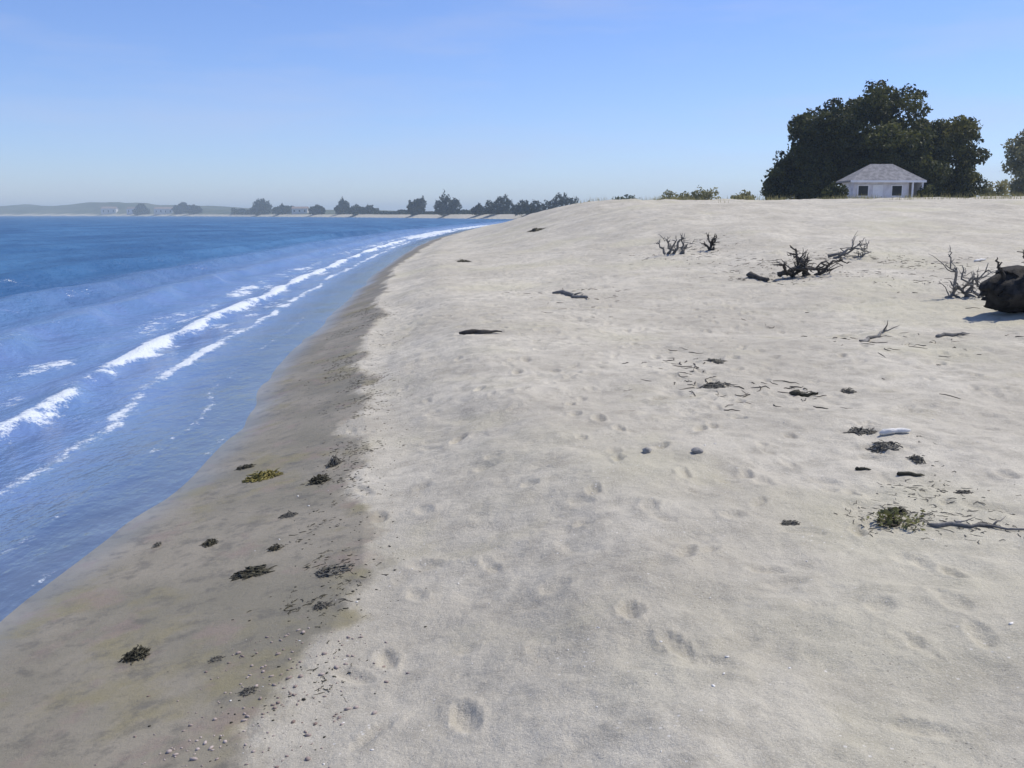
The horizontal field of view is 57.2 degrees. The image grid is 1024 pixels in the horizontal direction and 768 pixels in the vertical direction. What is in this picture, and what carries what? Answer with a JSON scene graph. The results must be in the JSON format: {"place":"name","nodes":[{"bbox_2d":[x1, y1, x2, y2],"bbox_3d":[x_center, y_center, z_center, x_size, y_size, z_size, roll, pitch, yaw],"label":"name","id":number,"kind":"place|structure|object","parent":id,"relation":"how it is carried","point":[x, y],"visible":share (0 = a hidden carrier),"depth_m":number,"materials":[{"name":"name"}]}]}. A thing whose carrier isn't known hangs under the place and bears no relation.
{"place":"outdoors","nodes":[
{"label":"outdoors","id":0,"kind":"place"},
{"bbox_2d":[0,216,513,581],"bbox_3d":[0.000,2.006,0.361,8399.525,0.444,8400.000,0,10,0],"label":"sea water","id":1,"kind":"structure","parent":0,"point":[122,337],"depth_m":21.26,"materials":[{"name":"blue liquid"}]},
{"bbox_2d":[0,196,1023,767],"bbox_3d":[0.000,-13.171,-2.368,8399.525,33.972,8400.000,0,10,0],"label":"sand beach ground","id":2,"kind":"structure","parent":0,"point":[518,584],"depth_m":5.50,"materials":[{"name":"beige sand"}]},
{"bbox_2d":[100,206,117,213],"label":"house","id":3,"kind":"structure","parent":2,"relation":"on","point":[109,209],"depth_m":1794.46,"materials":[{"name":"tile"}]},
{"bbox_2d":[126,207,134,214],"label":"house","id":4,"kind":"structure","parent":2,"relation":"on","point":[129,210],"depth_m":1724.32,"materials":[{"name":"tile"}]},
{"bbox_2d":[117,644,150,664],"bbox_3d":[-1.752,1.259,4.378,0.146,0.062,0.186,0,10,0],"label":"seaweed clump","id":5,"kind":"object","parent":2,"relation":"on","point":[139,653],"visible":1,"depth_m":4.36,"materials":[{"name":"plant"}]},
{"bbox_2d":[132,203,149,214],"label":"tree","id":6,"kind":"object","parent":2,"relation":"on","point":[140,208],"visible":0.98,"depth_m":1692.24,"materials":[{"name":"green plant"}]},
{"bbox_2d":[152,541,161,547],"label":"seaweed clump","id":7,"kind":"object","parent":2,"relation":"on","point":[156,544],"visible":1,"depth_m":6.08,"materials":[{"name":"grey plant"}]},
{"bbox_2d":[154,207,172,214],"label":"house","id":8,"kind":"structure","parent":2,"relation":"on","point":[161,210],"depth_m":1639.35,"materials":[{"name":"tile"}]},
{"bbox_2d":[171,201,186,213],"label":"tree","id":9,"kind":"object","parent":2,"relation":"on","point":[179,208],"visible":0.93,"depth_m":1589.10,"materials":[{"name":"green plant"}]},
{"bbox_2d":[185,204,202,213],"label":"tree","id":10,"kind":"object","parent":2,"relation":"on","point":[192,209],"visible":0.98,"depth_m":1539.30,"materials":[{"name":"green plant"}]},
{"bbox_2d":[199,538,218,547],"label":"seaweed clump","id":11,"kind":"object","parent":2,"relation":"on","point":[208,542],"visible":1,"depth_m":5.91,"materials":[{"name":"plant"}]},
{"bbox_2d":[208,655,224,663],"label":"seaweed clump","id":12,"kind":"object","parent":2,"relation":"on","point":[216,658],"visible":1,"depth_m":4.20,"materials":[{"name":"grey plant"}]},
{"bbox_2d":[236,464,255,469],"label":"seaweed clump","id":13,"kind":"object","parent":2,"relation":"on","point":[244,466],"visible":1,"depth_m":7.90,"materials":[{"name":"black plant"}]},
{"bbox_2d":[238,686,258,696],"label":"seaweed clump","id":14,"kind":"object","parent":2,"relation":"on","point":[246,691],"visible":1,"depth_m":3.81,"materials":[{"name":"grey plant"}]},
{"bbox_2d":[95,627,409,767],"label":"pebbles","id":15,"kind":"object","parent":2,"relation":"on","point":[307,758],"visible":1,"depth_m":3.67,"materials":[{"name":"grey stone"}]},
{"bbox_2d":[229,564,276,580],"bbox_3d":[-1.449,1.055,5.271,0.259,0.061,0.194,0,10,0],"label":"seaweed clump","id":16,"kind":"object","parent":2,"relation":"on","point":[250,571],"visible":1,"depth_m":5.25,"materials":[{"name":"green plant"}]},
{"bbox_2d":[250,198,272,214],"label":"tree","id":17,"kind":"object","parent":2,"relation":"on","point":[259,206],"visible":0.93,"depth_m":1246.15,"materials":[{"name":"green plant"}]},
{"bbox_2d":[242,468,282,482],"bbox_3d":[-1.974,0.721,7.437,0.324,0.112,0.258,-3,11,-17],"label":"seaweed clump","id":18,"kind":"object","parent":2,"relation":"on","point":[264,475],"visible":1,"depth_m":7.40,"materials":[{"name":"green plant"}]},
{"bbox_2d":[266,543,284,551],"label":"seaweed clump","id":19,"kind":"object","parent":2,"relation":"on","point":[273,548],"visible":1,"depth_m":5.59,"materials":[{"name":"plant"}]},
{"bbox_2d":[270,203,293,214],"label":"bush","id":20,"kind":"object","parent":2,"relation":"on","point":[281,209],"visible":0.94,"depth_m":1159.57,"materials":[{"name":"green plant"}]},
{"bbox_2d":[148,344,426,761],"bbox_3d":[-1.419,0.364,8.736,1.424,0.278,11.106,-1,10,-7],"label":"weed debris","id":21,"kind":"object","parent":2,"relation":"on","point":[303,699],"visible":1,"depth_m":4.75,"materials":[{"name":"brown plant"}]},
{"bbox_2d":[278,510,297,518],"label":"seaweed clump","id":22,"kind":"object","parent":2,"relation":"on","point":[289,514],"visible":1,"depth_m":6.21,"materials":[{"name":"black plant"}]},
{"bbox_2d":[291,207,308,213],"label":"house","id":23,"kind":"structure","parent":2,"relation":"on","point":[298,210],"depth_m":1112.99,"materials":[{"name":"tile"}]},
{"bbox_2d":[308,204,325,214],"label":"bush","id":24,"kind":"object","parent":2,"relation":"on","point":[315,209],"visible":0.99,"depth_m":1016.03,"materials":[{"name":"green plant"}]},
{"bbox_2d":[232,304,405,701],"bbox_3d":[-1.903,-0.211,12.010,1.751,0.426,17.158,-1,10,-6],"label":"wrack line","id":25,"kind":"object","parent":2,"relation":"on","point":[346,487],"visible":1,"depth_m":6.91,"materials":[{"name":"brown plant"}]},
{"bbox_2d":[306,473,331,484],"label":"seaweed clump","id":26,"kind":"object","parent":2,"relation":"on","point":[319,478],"visible":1,"depth_m":6.91,"materials":[{"name":"black plant"}]},
{"bbox_2d":[313,601,333,610],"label":"seaweed clump","id":27,"kind":"object","parent":2,"relation":"on","point":[320,605],"visible":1,"depth_m":4.60,"materials":[{"name":"grey plant"}]},
{"bbox_2d":[324,455,340,467],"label":"seaweed clump","id":28,"kind":"object","parent":2,"relation":"on","point":[335,460],"visible":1,"depth_m":7.36,"materials":[{"name":"brown plant"}]},
{"bbox_2d":[314,563,354,577],"bbox_3d":[-0.967,1.009,5.082,0.219,0.059,0.164,0,10,0],"label":"seaweed clump","id":29,"kind":"object","parent":2,"relation":"on","point":[329,570],"visible":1,"depth_m":5.07,"materials":[{"name":"grey plant"}]},
{"bbox_2d":[334,198,349,214],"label":"tree","id":30,"kind":"object","parent":2,"relation":"on","point":[342,206],"visible":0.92,"depth_m":944.97,"materials":[{"name":"green plant"}]},
{"bbox_2d":[346,204,379,214],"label":"bush","id":31,"kind":"object","parent":2,"relation":"on","point":[358,209],"visible":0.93,"depth_m":876.08,"materials":[{"name":"green plant"}]},
{"bbox_2d":[231,208,526,214],"bbox_3d":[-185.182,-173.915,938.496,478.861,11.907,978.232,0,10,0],"label":"woods","id":32,"kind":"object","parent":2,"relation":"on","point":[234,211],"visible":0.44,"depth_m":782.43,"materials":[{"name":"green plant"}]},
{"bbox_2d":[406,195,426,214],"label":"tree","id":33,"kind":"object","parent":2,"relation":"on","point":[416,206],"visible":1,"depth_m":712.15,"materials":[{"name":"green plant"}]},
{"bbox_2d":[434,190,461,215],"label":"tree","id":34,"kind":"object","parent":2,"relation":"on","point":[446,205],"visible":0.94,"depth_m":636.28,"materials":[{"name":"green plant"}]},
{"bbox_2d":[470,203,488,215],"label":"bush","id":35,"kind":"object","parent":2,"relation":"on","point":[478,209],"visible":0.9,"depth_m":571.66,"materials":[{"name":"green plant"}]},
{"bbox_2d":[459,329,501,334],"bbox_3d":[-0.411,-0.678,12.281,0.568,0.076,0.103,2,10,10],"label":"driftwood stick","id":36,"kind":"object","parent":2,"relation":"on","point":[474,331],"visible":1,"depth_m":12.26,"materials":[{"name":"brown wood"}]},
{"bbox_2d":[484,193,512,213],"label":"tree","id":37,"kind":"object","parent":2,"relation":"on","point":[501,206],"visible":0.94,"depth_m":550.54,"materials":[{"name":"green plant"}]},
{"bbox_2d":[509,199,546,215],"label":"tree","id":38,"kind":"object","parent":2,"relation":"on","point":[523,206],"visible":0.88,"depth_m":491.90,"materials":[{"name":"green plant"}]},
{"bbox_2d":[527,228,544,231],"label":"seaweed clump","id":39,"kind":"object","parent":2,"relation":"on","point":[535,229],"visible":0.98,"depth_m":45.19,"materials":[{"name":"plant"}]},
{"bbox_2d":[542,192,578,210],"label":"tree","id":40,"kind":"object","parent":2,"relation":"on","point":[563,200],"visible":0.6,"depth_m":465.91,"materials":[{"name":"green plant"}]},
{"bbox_2d":[552,290,587,297],"bbox_3d":[1.139,-1.677,17.619,0.200,0.117,1.517,-4,11,-23],"label":"driftwood stick","id":41,"kind":"object","parent":2,"relation":"on","point":[573,295],"visible":0.99,"depth_m":17.67,"materials":[{"name":"grey wood"}]},
{"bbox_2d":[229,260,1013,764],"bbox_3d":[6.788,-1.176,14.167,18.430,1.267,23.670,0,10,0],"label":"shell debris","id":42,"kind":"object","parent":2,"relation":"on","point":[633,544],"visible":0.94,"depth_m":3.99,"materials":[{"name":"white"}]},
{"bbox_2d":[612,194,635,199],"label":"dune shrub","id":43,"kind":"object","parent":2,"relation":"on","point":[627,197],"visible":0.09,"depth_m":253.93,"materials":[{"name":"green plant"}]},
{"bbox_2d":[642,447,651,452],"bbox_3d":[0.899,0.444,6.260,0.064,0.053,0.071,1,10,3],"label":"beach stone","id":44,"kind":"object","parent":2,"relation":"on","point":[646,450],"visible":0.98,"depth_m":6.23,"materials":[{"name":"grey stone"}]},
{"bbox_2d":[659,189,679,199],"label":"dune shrub","id":45,"kind":"object","parent":2,"relation":"on","point":[670,193],"visible":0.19,"depth_m":186.68,"materials":[{"name":"green plant"}]},
{"bbox_2d":[654,233,697,254],"bbox_3d":[4.433,-3.799,25.510,1.108,0.593,0.593,5,11,26],"label":"dead branch","id":46,"kind":"object","parent":2,"relation":"on","point":[670,247],"visible":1,"depth_m":25.52,"materials":[{"name":"grey wood"}]},
{"bbox_2d":[691,447,702,453],"bbox_3d":[1.221,0.441,6.206,0.077,0.047,0.068,-4,11,-19],"label":"beach stone","id":47,"kind":"object","parent":2,"relation":"on","point":[695,450],"visible":1,"depth_m":6.18,"materials":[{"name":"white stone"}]},
{"bbox_2d":[678,185,719,199],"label":"dune shrub","id":48,"kind":"object","parent":2,"relation":"on","point":[704,194],"visible":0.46,"depth_m":117.03,"materials":[{"name":"green plant"}]},
{"bbox_2d":[700,232,716,249],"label":"dead branch","id":49,"kind":"object","parent":2,"relation":"on","point":[712,242],"visible":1,"depth_m":26.14,"materials":[{"name":"wood"}]},
{"bbox_2d":[703,358,727,363],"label":"seaweed clump","id":50,"kind":"object","parent":2,"relation":"on","point":[717,361],"visible":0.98,"depth_m":9.97,"materials":[{"name":"plant"}]},
{"bbox_2d":[697,381,735,388],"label":"seaweed clump","id":51,"kind":"object","parent":2,"relation":"on","point":[715,385],"visible":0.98,"depth_m":8.63,"materials":[{"name":"brown plant"}]},
{"bbox_2d":[730,189,754,199],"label":"dune shrub","id":52,"kind":"object","parent":2,"relation":"on","point":[747,195],"visible":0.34,"depth_m":105.63,"materials":[{"name":"green plant"}]},
{"bbox_2d":[746,271,769,280],"bbox_3d":[5.039,-2.212,19.292,0.149,0.176,0.780,-3,11,-17],"label":"driftwood stick","id":53,"kind":"object","parent":2,"relation":"on","point":[750,274],"visible":1,"depth_m":19.29,"materials":[{"name":"wood"}]},
{"bbox_2d":[508,235,1023,410],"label":"twig litter","id":54,"kind":"object","parent":2,"relation":"on","point":[760,387],"visible":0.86,"depth_m":11.59,"materials":[{"name":"brown wood"}]},
{"bbox_2d":[780,520,800,525],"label":"seaweed clump","id":55,"kind":"object","parent":2,"relation":"on","point":[790,522],"visible":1,"depth_m":4.88,"materials":[{"name":"grey plant"}]},
{"bbox_2d":[760,146,831,199],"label":"tree","id":56,"kind":"object","parent":2,"relation":"on","point":[786,165],"visible":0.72,"depth_m":91.45,"materials":[{"name":"green plant"}]},
{"bbox_2d":[575,192,1021,203],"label":"dune grass","id":57,"kind":"structure","parent":2,"relation":"on","point":[857,197],"depth_m":60.14,"materials":[{"name":"green plant"}]},
{"bbox_2d":[789,389,817,396],"bbox_3d":[2.575,0.085,8.293,0.249,0.072,0.074,3,11,18],"label":"driftwood stick","id":58,"kind":"object","parent":2,"relation":"on","point":[796,392],"visible":0.99,"depth_m":8.28,"materials":[{"name":"brown wood"}]},
{"bbox_2d":[773,245,851,277],"bbox_3d":[6.052,-2.495,19.429,1.524,0.765,1.243,0,10,0],"label":"driftwood tangle","id":59,"kind":"object","parent":2,"relation":"on","point":[801,265],"visible":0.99,"depth_m":19.20,"materials":[{"name":"wood"}]},
{"bbox_2d":[820,181,848,198],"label":"dune shrub","id":60,"kind":"object","parent":2,"relation":"on","point":[832,190],"visible":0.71,"depth_m":81.11,"materials":[{"name":"green plant"}]},
{"bbox_2d":[841,387,856,393],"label":"seaweed clump","id":61,"kind":"object","parent":2,"relation":"on","point":[848,391],"visible":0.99,"depth_m":8.38,"materials":[{"name":"plant"}]},
{"bbox_2d":[828,231,871,258],"bbox_3d":[8.191,-3.351,22.700,0.932,0.698,0.799,7,13,36],"label":"dead branch","id":62,"kind":"object","parent":2,"relation":"on","point":[843,253],"visible":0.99,"depth_m":22.65,"materials":[{"name":"grey wood"}]},
{"bbox_2d":[761,79,952,198],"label":"spreading tree","id":63,"kind":"object","parent":2,"relation":"on","point":[841,141],"visible":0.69,"depth_m":90.77,"materials":[{"name":"green plant"}]},
{"bbox_2d":[843,426,876,435],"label":"seaweed clump","id":64,"kind":"object","parent":2,"relation":"on","point":[858,431],"visible":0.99,"depth_m":6.75,"materials":[{"name":"plant"}]},
{"bbox_2d":[855,467,870,470],"bbox_3d":[2.205,0.532,5.906,0.100,0.028,0.026,0,10,0],"label":"driftwood stick","id":65,"kind":"object","parent":2,"relation":"on","point":[860,468],"visible":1,"depth_m":5.90,"materials":[{"name":"brown wood"}]},
{"bbox_2d":[859,320,899,341],"bbox_3d":[4.511,-0.658,11.601,0.199,0.230,1.211,9,13,40],"label":"driftwood stick","id":66,"kind":"object","parent":2,"relation":"on","point":[868,338],"visible":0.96,"depth_m":11.58,"materials":[{"name":"grey wood"}]},
{"bbox_2d":[836,164,926,198],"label":"beach hut","id":67,"kind":"object","parent":2,"relation":"on","point":[887,180],"visible":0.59,"depth_m":82.82,"materials":[{"name":"white wood"}]},
{"bbox_2d":[857,185,868,196],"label":"window","id":68,"kind":"structure","parent":67,"relation":"in","point":[861,189],"depth_m":82.82,"materials":[{"name":"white glass"}]},
{"bbox_2d":[872,185,882,198],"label":"door","id":69,"kind":"structure","parent":67,"relation":"in","point":[877,191],"depth_m":82.80,"materials":[{"name":"white paint"}]},
{"bbox_2d":[891,185,902,196],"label":"window","id":70,"kind":"structure","parent":67,"relation":"in","point":[896,190],"depth_m":82.82,"materials":[{"name":"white glass"}]},
{"bbox_2d":[865,440,902,453],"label":"seaweed clump","id":71,"kind":"object","parent":2,"relation":"on","point":[887,445],"visible":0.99,"depth_m":6.37,"materials":[{"name":"brown plant"}]},
{"bbox_2d":[879,428,910,434],"bbox_3d":[2.707,0.336,6.637,0.229,0.054,0.047,0,10,0],"label":"bleached driftwood","id":72,"kind":"object","parent":2,"relation":"on","point":[892,431],"visible":1,"depth_m":6.62,"materials":[{"name":"white wood"}]},
{"bbox_2d":[882,507,908,515],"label":"seaweed clump","id":73,"kind":"object","parent":2,"relation":"on","point":[902,509],"visible":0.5,"depth_m":5.08,"materials":[{"name":"plant"}]},
{"bbox_2d":[863,507,928,530],"bbox_3d":[2.016,0.704,4.923,0.305,0.115,0.287,6,12,30],"label":"beach plant","id":74,"kind":"object","parent":2,"relation":"on","point":[889,517],"visible":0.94,"depth_m":4.91,"materials":[{"name":"green plant"}]},
{"bbox_2d":[897,471,924,475],"bbox_3d":[2.454,0.553,5.787,0.172,0.030,0.034,0,10,0],"label":"driftwood stick","id":75,"kind":"object","parent":2,"relation":"on","point":[904,473],"visible":1,"depth_m":5.78,"materials":[{"name":"wood"}]},
{"bbox_2d":[906,454,925,463],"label":"seaweed clump","id":76,"kind":"object","parent":2,"relation":"on","point":[918,459],"visible":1,"depth_m":6.05,"materials":[{"name":"brown plant"}]},
{"bbox_2d":[915,184,936,197],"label":"dune shrub","id":77,"kind":"object","parent":2,"relation":"on","point":[930,190],"visible":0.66,"depth_m":82.08,"materials":[{"name":"green plant"}]},
{"bbox_2d":[834,436,1023,542],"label":"weed shreds","id":78,"kind":"object","parent":2,"relation":"on","point":[928,514],"visible":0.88,"depth_m":5.04,"materials":[{"name":"plant"}]},
{"bbox_2d":[907,114,992,197],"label":"round tree","id":79,"kind":"object","parent":2,"relation":"on","point":[954,140],"visible":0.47,"depth_m":93.66,"materials":[{"name":"green plant"}]},
{"bbox_2d":[935,332,969,337],"bbox_3d":[5.420,-0.604,11.534,0.590,0.064,0.176,-6,12,-30],"label":"driftwood stick","id":80,"kind":"object","parent":2,"relation":"on","point":[948,334],"visible":1,"depth_m":11.52,"materials":[{"name":"grey wood"}]},
{"bbox_2d":[929,245,997,297],"bbox_3d":[7.339,-1.819,15.335,1.165,0.892,0.492,0,10,0],"label":"dead branch","id":81,"kind":"object","parent":2,"relation":"on","point":[977,279],"visible":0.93,"depth_m":15.35,"materials":[{"name":"grey wood"}]},
{"bbox_2d":[953,490,973,493],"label":"seaweed clump","id":82,"kind":"object","parent":2,"relation":"on","point":[963,492],"visible":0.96,"depth_m":5.41,"materials":[{"name":"black plant"}]},
{"bbox_2d":[927,516,1023,529],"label":"driftwood stick","id":83,"kind":"object","parent":2,"relation":"on","point":[955,523],"visible":1,"depth_m":4.80,"materials":[{"name":"grey wood"}]},
{"bbox_2d":[976,179,1010,196],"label":"dune shrub","id":84,"kind":"object","parent":2,"relation":"on","point":[1000,190],"visible":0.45,"depth_m":109.34,"materials":[{"name":"green plant"}]},
{"bbox_2d":[978,250,1023,312],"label":"driftwood stump","id":85,"kind":"object","parent":2,"relation":"on","point":[1002,289],"visible":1,"depth_m":13.09,"materials":[{"name":"brown wood"}]},
{"bbox_2d":[999,128,1023,196],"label":"bushy tree","id":86,"kind":"object","parent":2,"relation":"on","point":[1015,162],"visible":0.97,"depth_m":132.03,"materials":[{"name":"green plant"}]},
{"bbox_2d":[0,0,1023,211],"label":"sky","id":87,"kind":"structure","parent":0,"point":[382,104],"materials":[{"name":"blue"}]}
]}

